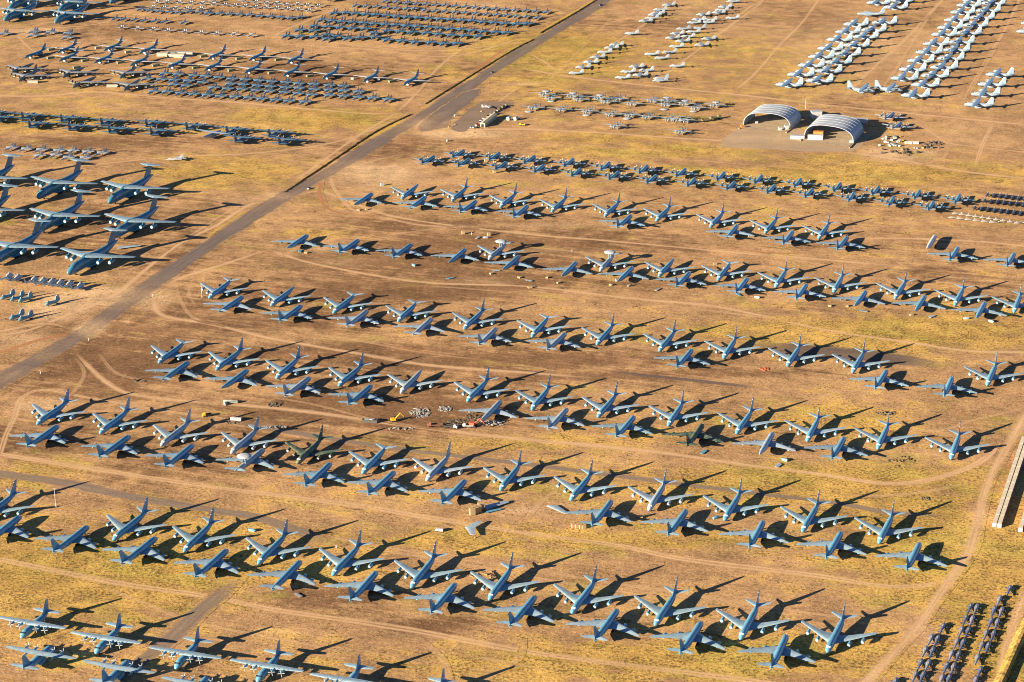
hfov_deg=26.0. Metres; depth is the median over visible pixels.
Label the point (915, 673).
light helicopter
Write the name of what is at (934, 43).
white transport
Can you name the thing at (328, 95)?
twin tail fighter
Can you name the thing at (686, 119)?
twin propeller plane
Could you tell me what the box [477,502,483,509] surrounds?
plywood crate
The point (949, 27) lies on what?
white transport
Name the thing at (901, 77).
white transport
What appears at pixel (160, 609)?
wheel track
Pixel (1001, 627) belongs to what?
dry weeds
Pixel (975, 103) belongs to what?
white transport
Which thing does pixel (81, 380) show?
wheel track
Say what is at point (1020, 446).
freight container
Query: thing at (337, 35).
jet
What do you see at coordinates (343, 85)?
twin tail fighter
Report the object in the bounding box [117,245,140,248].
detached wing
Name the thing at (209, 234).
grass verge
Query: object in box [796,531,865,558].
tanker jet
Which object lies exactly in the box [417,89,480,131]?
apron
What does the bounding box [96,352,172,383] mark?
wheel track
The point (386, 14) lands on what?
jet
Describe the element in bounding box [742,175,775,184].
patrol plane
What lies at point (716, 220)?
tanker jet
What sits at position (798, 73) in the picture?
white transport
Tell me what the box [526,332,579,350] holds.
tanker jet
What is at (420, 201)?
tanker jet
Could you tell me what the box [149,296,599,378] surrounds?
dirt track
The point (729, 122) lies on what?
wheel track
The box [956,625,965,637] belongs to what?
light helicopter
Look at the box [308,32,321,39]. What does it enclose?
jet
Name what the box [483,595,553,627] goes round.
tanker jet
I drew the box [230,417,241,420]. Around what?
caravan
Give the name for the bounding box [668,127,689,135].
twin propeller plane
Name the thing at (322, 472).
tanker jet
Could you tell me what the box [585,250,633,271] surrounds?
radar jet
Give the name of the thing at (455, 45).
wheel track
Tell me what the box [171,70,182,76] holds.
twin tail fighter
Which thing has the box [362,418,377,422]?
skip
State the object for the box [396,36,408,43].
jet
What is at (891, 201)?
patrol plane
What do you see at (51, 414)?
tanker jet
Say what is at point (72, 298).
wheel track
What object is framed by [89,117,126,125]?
turboprop transport
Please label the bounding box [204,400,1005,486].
dirt track
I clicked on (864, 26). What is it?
wheel track
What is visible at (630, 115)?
twin propeller plane
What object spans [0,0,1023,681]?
ground
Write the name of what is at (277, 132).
turboprop transport
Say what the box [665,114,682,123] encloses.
twin propeller plane
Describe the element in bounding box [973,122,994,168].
dirt track
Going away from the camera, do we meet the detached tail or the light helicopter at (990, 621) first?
the light helicopter at (990, 621)
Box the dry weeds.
[973,577,1023,677]
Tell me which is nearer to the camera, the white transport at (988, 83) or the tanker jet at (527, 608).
the tanker jet at (527, 608)
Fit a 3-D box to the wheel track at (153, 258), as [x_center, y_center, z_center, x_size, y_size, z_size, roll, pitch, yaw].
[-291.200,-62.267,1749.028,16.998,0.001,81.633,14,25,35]
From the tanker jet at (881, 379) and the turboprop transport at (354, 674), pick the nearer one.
the turboprop transport at (354, 674)
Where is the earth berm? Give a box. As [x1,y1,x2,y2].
[993,618,1023,681]
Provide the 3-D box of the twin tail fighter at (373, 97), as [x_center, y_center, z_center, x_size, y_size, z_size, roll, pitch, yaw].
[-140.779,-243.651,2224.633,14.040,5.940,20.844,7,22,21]
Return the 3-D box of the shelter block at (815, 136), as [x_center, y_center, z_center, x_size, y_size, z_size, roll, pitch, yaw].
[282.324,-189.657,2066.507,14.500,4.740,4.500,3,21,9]
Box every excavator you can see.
[390,413,404,421]
[469,418,484,427]
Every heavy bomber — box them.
[5,63,46,73]
[11,64,49,81]
[57,66,94,77]
[68,76,105,87]
[110,61,154,78]
[113,79,158,90]
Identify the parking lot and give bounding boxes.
[450,101,514,131]
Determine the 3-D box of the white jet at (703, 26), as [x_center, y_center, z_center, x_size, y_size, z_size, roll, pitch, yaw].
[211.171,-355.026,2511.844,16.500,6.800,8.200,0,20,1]
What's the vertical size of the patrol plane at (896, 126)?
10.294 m
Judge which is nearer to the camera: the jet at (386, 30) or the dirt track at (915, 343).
the dirt track at (915, 343)
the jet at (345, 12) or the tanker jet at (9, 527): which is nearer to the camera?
the tanker jet at (9, 527)
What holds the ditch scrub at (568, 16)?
on the ground at (732, 58)
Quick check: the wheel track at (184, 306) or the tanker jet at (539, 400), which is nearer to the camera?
the tanker jet at (539, 400)
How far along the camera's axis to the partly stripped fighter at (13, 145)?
2066.89 m
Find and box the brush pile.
[887,456,914,467]
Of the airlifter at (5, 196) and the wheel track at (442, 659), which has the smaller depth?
the wheel track at (442, 659)
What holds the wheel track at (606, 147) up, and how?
on the ground at (732, 58)
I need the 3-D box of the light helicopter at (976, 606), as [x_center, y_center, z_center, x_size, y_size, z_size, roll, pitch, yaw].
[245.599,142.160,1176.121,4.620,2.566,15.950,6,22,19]
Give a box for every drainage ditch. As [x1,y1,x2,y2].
[293,113,412,184]
[422,41,526,105]
[538,0,593,33]
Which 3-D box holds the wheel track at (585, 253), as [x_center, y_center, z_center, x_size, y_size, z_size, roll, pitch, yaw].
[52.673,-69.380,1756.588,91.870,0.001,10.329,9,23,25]
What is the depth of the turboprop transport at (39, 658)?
1132.33 m
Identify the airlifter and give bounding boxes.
[0,0,48,21]
[0,153,27,183]
[0,183,23,216]
[0,218,58,262]
[7,0,51,8]
[29,189,100,232]
[31,158,97,198]
[50,0,99,23]
[56,0,101,10]
[60,227,135,274]
[101,163,168,203]
[104,194,176,238]
[109,0,127,3]
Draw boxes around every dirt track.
[0,4,162,29]
[0,91,392,114]
[0,201,258,336]
[0,322,74,331]
[0,388,224,452]
[0,452,938,589]
[0,556,784,681]
[10,118,397,170]
[15,34,33,51]
[73,352,223,405]
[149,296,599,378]
[158,250,267,291]
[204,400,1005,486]
[218,33,516,51]
[262,247,1023,353]
[269,4,344,40]
[270,37,524,56]
[291,112,398,183]
[300,190,899,266]
[316,181,374,215]
[328,177,373,214]
[360,213,479,228]
[389,84,524,119]
[396,17,512,111]
[450,127,1023,178]
[517,67,1023,124]
[529,53,556,71]
[558,0,676,74]
[651,0,764,83]
[734,0,819,90]
[739,0,763,14]
[839,237,1023,246]
[842,0,944,96]
[914,122,1023,152]
[962,0,1020,100]
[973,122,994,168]
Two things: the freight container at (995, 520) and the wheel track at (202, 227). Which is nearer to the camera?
the freight container at (995, 520)
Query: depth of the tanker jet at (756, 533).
1259.74 m
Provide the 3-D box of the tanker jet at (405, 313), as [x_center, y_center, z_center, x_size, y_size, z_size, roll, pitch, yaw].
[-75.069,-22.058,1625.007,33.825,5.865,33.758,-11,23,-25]
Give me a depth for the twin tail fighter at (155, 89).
2263.76 m
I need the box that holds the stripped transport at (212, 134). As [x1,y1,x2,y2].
[196,129,228,137]
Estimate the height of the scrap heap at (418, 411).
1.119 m
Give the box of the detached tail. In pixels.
[465,521,481,537]
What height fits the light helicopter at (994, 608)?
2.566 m
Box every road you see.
[0,0,613,390]
[855,406,1023,681]
[991,583,1023,681]
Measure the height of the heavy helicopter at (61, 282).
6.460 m
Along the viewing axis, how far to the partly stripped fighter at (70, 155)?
2032.63 m
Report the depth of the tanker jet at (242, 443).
1396.70 m
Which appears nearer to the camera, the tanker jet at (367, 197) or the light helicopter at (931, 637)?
the light helicopter at (931, 637)
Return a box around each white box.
[27,80,37,82]
[106,84,117,87]
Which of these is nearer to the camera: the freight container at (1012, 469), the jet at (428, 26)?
the freight container at (1012, 469)
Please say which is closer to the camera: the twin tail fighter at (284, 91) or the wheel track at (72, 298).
the wheel track at (72, 298)
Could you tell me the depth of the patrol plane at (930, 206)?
1852.61 m
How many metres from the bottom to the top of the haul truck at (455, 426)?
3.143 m
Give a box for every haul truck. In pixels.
[443,424,457,428]
[462,423,472,427]
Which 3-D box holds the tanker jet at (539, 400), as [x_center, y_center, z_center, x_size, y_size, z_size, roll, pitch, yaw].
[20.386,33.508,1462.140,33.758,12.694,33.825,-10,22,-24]
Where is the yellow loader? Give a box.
[202,412,211,416]
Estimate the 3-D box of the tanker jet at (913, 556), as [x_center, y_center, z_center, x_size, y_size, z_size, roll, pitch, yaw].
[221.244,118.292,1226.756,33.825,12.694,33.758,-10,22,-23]
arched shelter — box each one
[738,104,800,132]
[800,114,863,147]
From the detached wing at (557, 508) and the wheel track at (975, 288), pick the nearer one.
the detached wing at (557, 508)
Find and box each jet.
[0,479,34,516]
[0,515,28,537]
[10,424,65,447]
[31,389,84,425]
[34,525,96,553]
[80,435,137,458]
[92,397,146,434]
[102,536,164,564]
[106,497,166,540]
[145,361,197,380]
[145,444,203,467]
[151,339,201,363]
[153,408,208,446]
[166,154,185,160]
[172,507,235,552]
[173,548,238,578]
[200,277,248,299]
[203,295,251,312]
[204,369,256,388]
[208,337,259,370]
[216,448,274,471]
[221,416,278,454]
[246,519,310,564]
[248,560,315,590]
[262,287,310,306]
[262,304,311,321]
[265,345,318,379]
[266,376,320,396]
[271,234,316,247]
[281,31,292,39]
[283,462,344,487]
[285,425,343,464]
[293,25,306,32]
[293,31,304,38]
[308,26,320,32]
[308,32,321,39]
[309,21,320,28]
[317,15,328,21]
[319,529,384,575]
[321,30,333,37]
[322,23,333,29]
[322,34,333,41]
[323,239,368,253]
[323,291,372,314]
[324,571,393,601]
[327,16,335,23]
[328,352,381,386]
[328,384,383,405]
[329,8,339,15]
[329,309,378,326]
[332,31,342,38]
[334,23,344,30]
[336,17,347,23]
[340,8,350,14]
[340,192,381,204]
[342,33,352,40]
[346,23,356,31]
[346,470,407,495]
[347,18,357,25]
[349,443,408,474]
[354,32,366,39]
[358,18,369,26]
[359,10,369,16]
[359,24,371,30]
[368,28,380,35]
[369,20,379,26]
[369,32,381,39]
[370,10,381,16]
[376,243,421,258]
[380,20,389,26]
[381,11,391,18]
[381,25,393,33]
[382,35,393,43]
[385,299,436,322]
[387,369,442,393]
[390,12,400,19]
[390,20,400,28]
[391,184,434,199]
[393,196,436,208]
[393,317,445,335]
[394,26,404,34]
[394,540,461,588]
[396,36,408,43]
[404,582,474,614]
[409,37,421,45]
[412,441,473,481]
[413,13,423,19]
[418,479,481,504]
[420,28,432,35]
[423,14,432,20]
[423,22,433,29]
[424,38,434,44]
[431,248,478,262]
[432,29,444,36]
[433,14,443,21]
[433,23,444,31]
[437,38,449,46]
[440,177,484,202]
[443,200,487,212]
[444,15,455,21]
[445,24,455,30]
[445,30,455,37]
[450,38,461,45]
[452,298,502,329]
[454,366,509,402]
[455,17,465,22]
[456,25,466,31]
[458,31,470,38]
[458,327,511,345]
[459,400,516,420]
[466,16,478,22]
[466,25,476,33]
[470,552,539,600]
[472,33,482,39]
[477,17,487,24]
[477,27,487,33]
[477,239,523,260]
[483,450,545,490]
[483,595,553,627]
[484,255,532,269]
[488,18,498,24]
[489,27,499,34]
[489,183,532,208]
[495,204,540,217]
[498,18,509,26]
[500,29,512,34]
[510,19,521,26]
[515,374,572,410]
[517,314,569,337]
[521,18,532,26]
[525,407,583,429]
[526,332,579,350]
[539,188,583,212]
[542,261,591,275]
[553,565,623,613]
[554,460,616,500]
[566,500,631,526]
[566,608,638,641]
[569,69,583,74]
[575,63,590,68]
[581,314,634,345]
[582,381,639,417]
[583,58,597,63]
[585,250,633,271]
[590,53,604,58]
[592,192,636,217]
[592,415,652,437]
[597,48,611,53]
[598,266,648,280]
[599,214,644,227]
[604,44,618,48]
[609,41,623,45]
[615,74,629,79]
[620,68,635,73]
[624,30,638,35]
[628,468,692,510]
[629,63,643,67]
[632,71,647,76]
[634,576,705,625]
[639,17,652,22]
[639,66,653,71]
[640,509,707,535]
[643,197,688,221]
[643,319,697,351]
[644,50,658,56]
[645,258,693,277]
[648,11,661,16]
[649,390,707,426]
[650,621,724,654]
[653,6,666,10]
[653,76,667,82]
[654,54,669,59]
[654,348,709,368]
[655,271,705,287]
[661,423,722,446]
[662,1,675,6]
[662,48,676,53]
[665,34,679,38]
[669,43,683,47]
[670,30,684,34]
[670,62,684,66]
[675,37,689,41]
[676,25,690,29]
[681,33,694,37]
[686,28,700,32]
[687,19,700,23]
[692,16,705,20]
[692,24,705,29]
[694,41,708,46]
[696,11,709,15]
[696,203,742,228]
[701,19,714,24]
[701,260,751,281]
[702,35,715,40]
[703,478,768,520]
[704,326,759,359]
[706,224,754,238]
[712,9,725,14]
[713,277,765,293]
[716,589,789,639]
[718,3,731,8]
[718,397,777,434]
[719,520,788,548]
[726,14,739,19]
[732,432,795,454]
[738,634,815,668]
[749,208,796,234]
[757,260,807,288]
[762,230,810,244]
[768,333,824,366]
[773,283,825,299]
[780,489,847,532]
[784,405,846,441]
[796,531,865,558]
[801,601,876,652]
[802,214,848,239]
[804,436,867,460]
[814,264,865,293]
[816,236,865,250]
[831,290,884,305]
[832,339,889,373]
[849,369,908,389]
[854,411,916,449]
[854,499,923,543]
[875,542,946,571]
[876,270,928,299]
[892,295,945,310]
[916,376,976,396]
[925,420,988,459]
[927,246,977,261]
[934,277,987,306]
[952,301,1006,317]
[964,351,1022,386]
[983,252,1023,267]
[991,283,1023,313]
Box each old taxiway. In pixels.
[0,468,341,546]
[115,575,248,681]
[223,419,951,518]
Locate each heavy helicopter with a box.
[0,272,13,279]
[7,273,22,281]
[24,275,38,282]
[33,277,47,284]
[42,278,56,285]
[50,279,64,286]
[59,280,73,287]
[70,281,84,289]
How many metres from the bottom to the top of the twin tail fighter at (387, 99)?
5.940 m
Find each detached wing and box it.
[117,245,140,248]
[485,500,508,509]
[486,508,501,512]
[547,505,567,513]
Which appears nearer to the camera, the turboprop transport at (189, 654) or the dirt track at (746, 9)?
the turboprop transport at (189, 654)
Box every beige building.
[157,52,169,56]
[166,51,193,55]
[167,53,184,57]
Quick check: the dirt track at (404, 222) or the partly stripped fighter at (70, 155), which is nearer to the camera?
the dirt track at (404, 222)
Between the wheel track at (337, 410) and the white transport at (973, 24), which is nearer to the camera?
the wheel track at (337, 410)
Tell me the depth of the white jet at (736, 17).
2558.53 m
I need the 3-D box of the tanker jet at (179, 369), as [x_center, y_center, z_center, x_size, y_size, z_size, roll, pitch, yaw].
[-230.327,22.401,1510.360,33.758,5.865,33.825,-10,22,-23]
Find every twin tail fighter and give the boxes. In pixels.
[0,29,10,34]
[26,31,39,37]
[27,27,40,33]
[43,28,57,35]
[60,33,74,40]
[61,29,74,35]
[140,74,153,81]
[147,86,158,94]
[155,74,166,81]
[158,69,170,76]
[160,87,173,94]
[167,75,178,82]
[168,80,179,86]
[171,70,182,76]
[174,88,186,95]
[179,81,193,88]
[182,76,195,83]
[188,70,198,77]
[188,89,199,96]
[195,78,208,84]
[198,72,210,78]
[200,90,211,97]
[208,83,219,89]
[212,73,224,80]
[213,91,224,98]
[220,84,234,91]
[223,79,235,86]
[224,74,236,81]
[228,92,241,99]
[235,84,246,92]
[237,80,249,87]
[239,75,251,81]
[241,93,255,101]
[249,85,261,92]
[250,81,264,88]
[253,76,264,83]
[256,94,268,101]
[263,86,273,94]
[264,82,276,89]
[266,77,277,83]
[269,95,282,102]
[277,83,291,90]
[277,87,289,94]
[279,77,291,85]
[282,96,293,104]
[292,79,304,85]
[292,88,303,95]
[293,83,303,90]
[299,97,311,104]
[306,90,317,97]
[307,79,317,86]
[307,84,319,91]
[323,81,334,88]
[323,85,334,93]
[323,90,334,98]
[336,86,349,93]
[337,81,347,88]
[338,91,349,99]
[352,87,364,94]
[352,92,363,100]
[367,93,378,101]
[382,94,394,102]
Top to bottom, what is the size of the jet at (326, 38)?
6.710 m
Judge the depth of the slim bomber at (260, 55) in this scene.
2403.06 m
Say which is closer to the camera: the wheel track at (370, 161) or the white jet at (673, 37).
the wheel track at (370, 161)
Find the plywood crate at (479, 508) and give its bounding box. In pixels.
[475,504,481,512]
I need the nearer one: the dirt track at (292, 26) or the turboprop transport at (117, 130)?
the turboprop transport at (117, 130)
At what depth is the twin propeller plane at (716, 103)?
2179.87 m
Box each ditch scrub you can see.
[284,114,410,191]
[425,39,533,103]
[540,0,595,32]
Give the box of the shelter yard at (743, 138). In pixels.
[719,125,870,151]
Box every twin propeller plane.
[522,103,544,110]
[536,89,552,96]
[542,93,557,100]
[549,104,567,112]
[564,91,582,99]
[568,94,589,102]
[578,106,595,113]
[589,93,606,101]
[594,97,617,103]
[601,109,621,116]
[606,121,622,128]
[611,94,626,102]
[620,110,637,117]
[623,99,643,105]
[636,112,656,120]
[640,96,663,103]
[654,96,677,102]
[654,100,677,106]
[658,113,680,122]
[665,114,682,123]
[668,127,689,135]
[673,99,695,105]
[673,115,692,123]
[686,103,706,110]
[705,100,726,108]
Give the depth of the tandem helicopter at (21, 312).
1626.20 m
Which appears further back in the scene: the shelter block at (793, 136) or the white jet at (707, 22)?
the white jet at (707, 22)
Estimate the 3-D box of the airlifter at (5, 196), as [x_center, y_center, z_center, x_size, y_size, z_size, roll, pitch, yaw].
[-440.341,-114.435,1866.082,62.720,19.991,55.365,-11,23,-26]
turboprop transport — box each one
[0,115,19,121]
[0,598,66,638]
[6,642,75,669]
[12,112,47,119]
[19,120,55,128]
[50,114,86,122]
[58,121,95,130]
[71,613,140,653]
[83,658,154,681]
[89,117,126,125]
[100,125,134,133]
[135,119,171,126]
[141,127,175,135]
[149,627,221,669]
[161,674,221,681]
[174,122,212,130]
[214,124,252,133]
[224,134,258,142]
[230,640,303,681]
[256,128,295,136]
[268,135,302,144]
[310,654,374,681]
[428,668,456,681]
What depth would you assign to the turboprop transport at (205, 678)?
1107.04 m
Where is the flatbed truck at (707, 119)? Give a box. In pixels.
[701,117,713,121]
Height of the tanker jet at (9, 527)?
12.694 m
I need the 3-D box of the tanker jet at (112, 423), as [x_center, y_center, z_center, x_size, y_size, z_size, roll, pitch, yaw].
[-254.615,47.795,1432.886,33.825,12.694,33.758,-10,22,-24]
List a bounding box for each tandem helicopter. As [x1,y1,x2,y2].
[0,288,14,299]
[9,308,24,319]
[10,290,24,301]
[18,291,32,302]
[18,309,33,320]
[45,295,59,305]
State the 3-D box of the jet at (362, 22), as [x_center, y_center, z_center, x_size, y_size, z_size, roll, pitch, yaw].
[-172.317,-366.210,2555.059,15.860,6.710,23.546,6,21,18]
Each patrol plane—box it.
[413,155,441,164]
[444,149,474,158]
[449,158,479,167]
[481,152,510,161]
[486,161,517,170]
[515,155,545,164]
[524,164,555,173]
[554,158,585,166]
[561,168,592,177]
[589,161,620,171]
[598,171,630,180]
[627,165,659,173]
[636,174,668,184]
[665,168,694,177]
[675,177,707,187]
[704,171,737,180]
[714,181,748,190]
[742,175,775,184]
[754,184,787,193]
[781,178,814,187]
[792,188,825,198]
[820,182,854,192]
[834,191,869,202]
[859,186,893,195]
[873,196,908,206]
[875,112,904,119]
[882,121,910,129]
[900,189,934,199]
[913,200,948,211]
[940,194,972,203]
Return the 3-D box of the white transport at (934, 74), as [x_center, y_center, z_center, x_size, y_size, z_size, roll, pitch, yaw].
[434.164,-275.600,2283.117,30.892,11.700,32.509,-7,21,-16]
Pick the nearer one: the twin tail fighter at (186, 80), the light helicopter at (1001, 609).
the light helicopter at (1001, 609)
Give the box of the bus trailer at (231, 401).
[223,400,237,402]
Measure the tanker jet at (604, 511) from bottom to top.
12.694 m
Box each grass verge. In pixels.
[201,196,270,239]
[286,117,409,187]
[421,41,525,105]
[535,0,592,34]
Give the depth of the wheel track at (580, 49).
2453.20 m
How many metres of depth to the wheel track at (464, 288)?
1679.60 m
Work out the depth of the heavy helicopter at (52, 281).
1695.80 m
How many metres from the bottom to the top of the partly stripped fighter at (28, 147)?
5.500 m
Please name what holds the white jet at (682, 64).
on the dirt track at (671, 69)
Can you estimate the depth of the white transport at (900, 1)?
2634.17 m
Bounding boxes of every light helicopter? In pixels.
[910,670,919,681]
[915,658,924,670]
[917,671,927,681]
[920,645,929,657]
[923,659,932,671]
[926,633,934,644]
[927,646,936,657]
[932,635,941,645]
[937,674,945,681]
[938,622,946,633]
[941,661,950,673]
[945,674,953,681]
[946,649,955,661]
[948,662,957,674]
[952,637,959,648]
[953,650,962,662]
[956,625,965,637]
[958,638,967,649]
[961,614,969,625]
[963,626,972,637]
[965,603,973,613]
[967,615,976,625]
[971,676,980,681]
[972,603,980,614]
[973,653,981,664]
[975,666,984,677]
[977,641,985,652]
[981,629,990,640]
[983,641,992,653]
[986,617,994,628]
[988,630,997,641]
[989,605,998,616]
[992,618,1001,629]
[995,595,1003,605]
[997,606,1005,617]
[1005,585,1013,595]
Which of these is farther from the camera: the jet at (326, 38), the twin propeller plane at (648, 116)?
the jet at (326, 38)
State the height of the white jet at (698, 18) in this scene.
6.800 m
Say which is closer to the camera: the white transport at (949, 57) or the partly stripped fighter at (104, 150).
the partly stripped fighter at (104, 150)
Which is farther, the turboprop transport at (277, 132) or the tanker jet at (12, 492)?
the turboprop transport at (277, 132)
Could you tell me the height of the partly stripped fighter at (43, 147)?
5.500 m
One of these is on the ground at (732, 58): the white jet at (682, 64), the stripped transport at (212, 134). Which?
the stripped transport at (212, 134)
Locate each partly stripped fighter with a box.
[3,142,18,150]
[17,144,32,152]
[33,144,48,152]
[33,150,45,159]
[49,145,65,153]
[49,150,62,157]
[59,152,74,160]
[67,145,79,153]
[80,152,92,158]
[81,146,93,154]
[93,147,109,155]
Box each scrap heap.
[224,420,240,423]
[259,425,286,428]
[267,402,281,406]
[388,427,412,429]
[409,407,429,417]
[438,406,451,411]
[445,419,466,425]
[465,413,480,422]
[481,420,504,424]
[875,411,894,415]
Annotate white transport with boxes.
[775,78,803,87]
[787,67,814,77]
[798,58,825,68]
[805,74,833,83]
[808,50,834,59]
[815,64,842,74]
[817,42,843,51]
[825,55,851,65]
[826,33,852,42]
[834,47,860,56]
[835,25,860,34]
[843,18,868,27]
[843,39,869,48]
[846,81,874,93]
[853,30,878,39]
[857,8,884,16]
[861,23,886,32]
[866,0,890,5]
[872,16,897,25]
[874,80,902,92]
[883,1,907,9]
[890,0,913,3]
[890,71,918,81]
[899,63,926,72]
[901,88,929,98]
[907,54,934,63]
[911,78,939,88]
[916,45,942,55]
[921,69,949,78]
[923,37,948,46]
[930,60,957,70]
[931,28,957,37]
[937,21,962,30]
[937,52,964,61]
[943,43,969,52]
[944,13,969,22]
[949,35,974,45]
[950,6,975,14]
[956,0,981,7]
[957,26,981,35]
[963,18,988,27]
[964,97,993,107]
[969,11,994,20]
[971,87,1000,97]
[976,4,1000,13]
[977,77,1006,87]
[982,0,1005,6]
[985,67,1013,77]
[1016,27,1023,33]
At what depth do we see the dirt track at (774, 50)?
2430.82 m
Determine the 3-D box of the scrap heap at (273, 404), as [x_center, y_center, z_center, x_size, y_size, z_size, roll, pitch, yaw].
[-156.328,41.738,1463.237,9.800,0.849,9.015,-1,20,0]
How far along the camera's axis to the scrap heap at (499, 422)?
1429.10 m
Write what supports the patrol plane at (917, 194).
on the ground at (732, 58)
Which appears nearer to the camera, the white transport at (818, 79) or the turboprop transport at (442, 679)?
the turboprop transport at (442, 679)
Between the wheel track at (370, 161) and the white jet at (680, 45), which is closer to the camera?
the wheel track at (370, 161)
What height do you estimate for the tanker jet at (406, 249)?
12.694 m
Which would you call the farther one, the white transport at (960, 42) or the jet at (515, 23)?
the jet at (515, 23)
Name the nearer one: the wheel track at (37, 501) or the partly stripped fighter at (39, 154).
the wheel track at (37, 501)
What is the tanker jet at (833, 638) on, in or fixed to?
on the ground at (732, 58)
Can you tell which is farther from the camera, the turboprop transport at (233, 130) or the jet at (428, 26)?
the jet at (428, 26)
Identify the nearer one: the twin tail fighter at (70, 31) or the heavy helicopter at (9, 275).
the heavy helicopter at (9, 275)
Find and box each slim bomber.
[24,43,49,58]
[52,38,79,52]
[55,46,86,62]
[91,48,115,63]
[101,36,125,50]
[124,50,157,65]
[134,39,166,53]
[160,53,193,68]
[198,55,231,71]
[201,44,227,59]
[236,58,270,74]
[241,46,275,61]
[274,61,304,76]
[279,48,304,63]
[313,63,346,79]
[353,66,387,81]
[393,69,426,85]
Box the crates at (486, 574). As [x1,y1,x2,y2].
[469,570,499,582]
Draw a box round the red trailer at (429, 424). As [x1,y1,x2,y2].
[427,422,442,427]
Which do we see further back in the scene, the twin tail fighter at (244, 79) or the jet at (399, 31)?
the jet at (399, 31)
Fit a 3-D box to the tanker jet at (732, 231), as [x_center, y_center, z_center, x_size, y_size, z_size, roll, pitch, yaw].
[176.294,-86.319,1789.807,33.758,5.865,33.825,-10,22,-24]
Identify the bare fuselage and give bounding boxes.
[926,234,936,248]
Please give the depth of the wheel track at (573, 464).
1362.41 m
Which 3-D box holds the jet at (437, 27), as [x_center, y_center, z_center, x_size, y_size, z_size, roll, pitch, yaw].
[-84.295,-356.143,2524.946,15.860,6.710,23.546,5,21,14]
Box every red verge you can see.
[0,331,71,353]
[411,45,511,116]
[719,247,828,253]
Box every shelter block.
[790,134,804,139]
[808,134,822,139]
[810,110,822,118]
[813,130,823,133]
[851,117,867,122]
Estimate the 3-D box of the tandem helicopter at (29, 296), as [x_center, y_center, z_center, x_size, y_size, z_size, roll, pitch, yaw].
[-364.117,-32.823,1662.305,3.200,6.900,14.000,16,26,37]
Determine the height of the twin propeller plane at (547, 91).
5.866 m
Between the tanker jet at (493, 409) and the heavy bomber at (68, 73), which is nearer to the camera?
the tanker jet at (493, 409)
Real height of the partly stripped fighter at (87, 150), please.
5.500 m
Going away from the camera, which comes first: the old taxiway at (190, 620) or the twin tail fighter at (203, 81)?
the old taxiway at (190, 620)
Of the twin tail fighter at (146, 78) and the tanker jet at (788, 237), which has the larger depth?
the twin tail fighter at (146, 78)
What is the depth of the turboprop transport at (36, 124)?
2135.71 m
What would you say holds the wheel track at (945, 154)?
on the dirt track at (855, 153)
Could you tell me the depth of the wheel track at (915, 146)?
2037.68 m
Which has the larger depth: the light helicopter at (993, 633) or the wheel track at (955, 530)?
the wheel track at (955, 530)
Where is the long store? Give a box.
[480,113,496,126]
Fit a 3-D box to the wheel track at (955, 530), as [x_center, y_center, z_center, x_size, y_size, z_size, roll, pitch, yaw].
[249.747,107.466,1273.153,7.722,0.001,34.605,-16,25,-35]
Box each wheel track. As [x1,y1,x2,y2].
[0,151,277,190]
[0,310,93,318]
[14,510,112,562]
[20,400,164,416]
[22,487,57,516]
[38,106,298,130]
[45,293,112,301]
[45,356,86,403]
[88,580,344,652]
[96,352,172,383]
[97,247,172,273]
[145,90,220,100]
[150,196,258,250]
[174,285,224,326]
[179,193,240,209]
[186,277,197,306]
[210,419,329,442]
[247,393,449,430]
[269,224,373,261]
[285,329,493,361]
[322,363,415,374]
[326,534,910,620]
[337,544,719,606]
[352,153,404,168]
[360,179,494,188]
[368,224,463,238]
[374,153,441,179]
[405,284,524,293]
[410,37,494,46]
[418,637,454,680]
[421,191,546,204]
[449,651,569,674]
[476,637,527,681]
[508,498,528,524]
[524,142,696,153]
[525,247,628,261]
[526,479,558,516]
[546,64,569,83]
[554,460,623,473]
[558,15,614,70]
[600,153,899,179]
[645,303,793,322]
[651,66,675,85]
[674,112,738,126]
[724,248,928,277]
[790,105,845,110]
[805,4,884,89]
[825,479,981,497]
[845,611,916,615]
[861,610,903,632]
[862,217,937,228]
[872,15,930,96]
[877,138,945,153]
[884,508,965,527]
[892,407,1021,432]
[918,146,949,166]
[922,278,1023,296]
[922,520,963,537]
[940,439,1002,458]
[966,45,997,96]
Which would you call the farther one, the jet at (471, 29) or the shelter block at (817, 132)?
the jet at (471, 29)
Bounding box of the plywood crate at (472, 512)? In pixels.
[469,507,475,515]
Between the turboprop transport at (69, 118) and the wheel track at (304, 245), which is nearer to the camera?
the wheel track at (304, 245)
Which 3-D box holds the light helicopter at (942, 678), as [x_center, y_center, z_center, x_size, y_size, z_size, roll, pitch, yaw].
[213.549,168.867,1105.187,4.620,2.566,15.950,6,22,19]
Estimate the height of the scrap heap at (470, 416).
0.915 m
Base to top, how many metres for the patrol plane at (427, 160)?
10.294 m
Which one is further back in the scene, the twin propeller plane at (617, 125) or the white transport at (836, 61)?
the white transport at (836, 61)
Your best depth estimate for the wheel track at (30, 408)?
1455.91 m
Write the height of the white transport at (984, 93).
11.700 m
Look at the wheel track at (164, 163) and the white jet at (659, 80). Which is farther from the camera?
the white jet at (659, 80)
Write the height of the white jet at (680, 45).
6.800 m
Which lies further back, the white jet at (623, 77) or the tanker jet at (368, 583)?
the white jet at (623, 77)
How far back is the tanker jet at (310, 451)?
1381.06 m
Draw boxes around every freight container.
[992,514,998,526]
[995,506,1001,516]
[997,515,1003,527]
[998,498,1004,507]
[1000,507,1006,518]
[1001,490,1007,498]
[1003,498,1009,509]
[1004,481,1009,489]
[1006,490,1012,499]
[1007,474,1012,483]
[1009,466,1015,474]
[1009,482,1014,490]
[1011,474,1017,484]
[1012,458,1017,465]
[1014,451,1020,459]
[1014,466,1020,475]
[1017,443,1022,450]
[1017,459,1022,469]
[1018,519,1023,531]
[1019,451,1023,460]

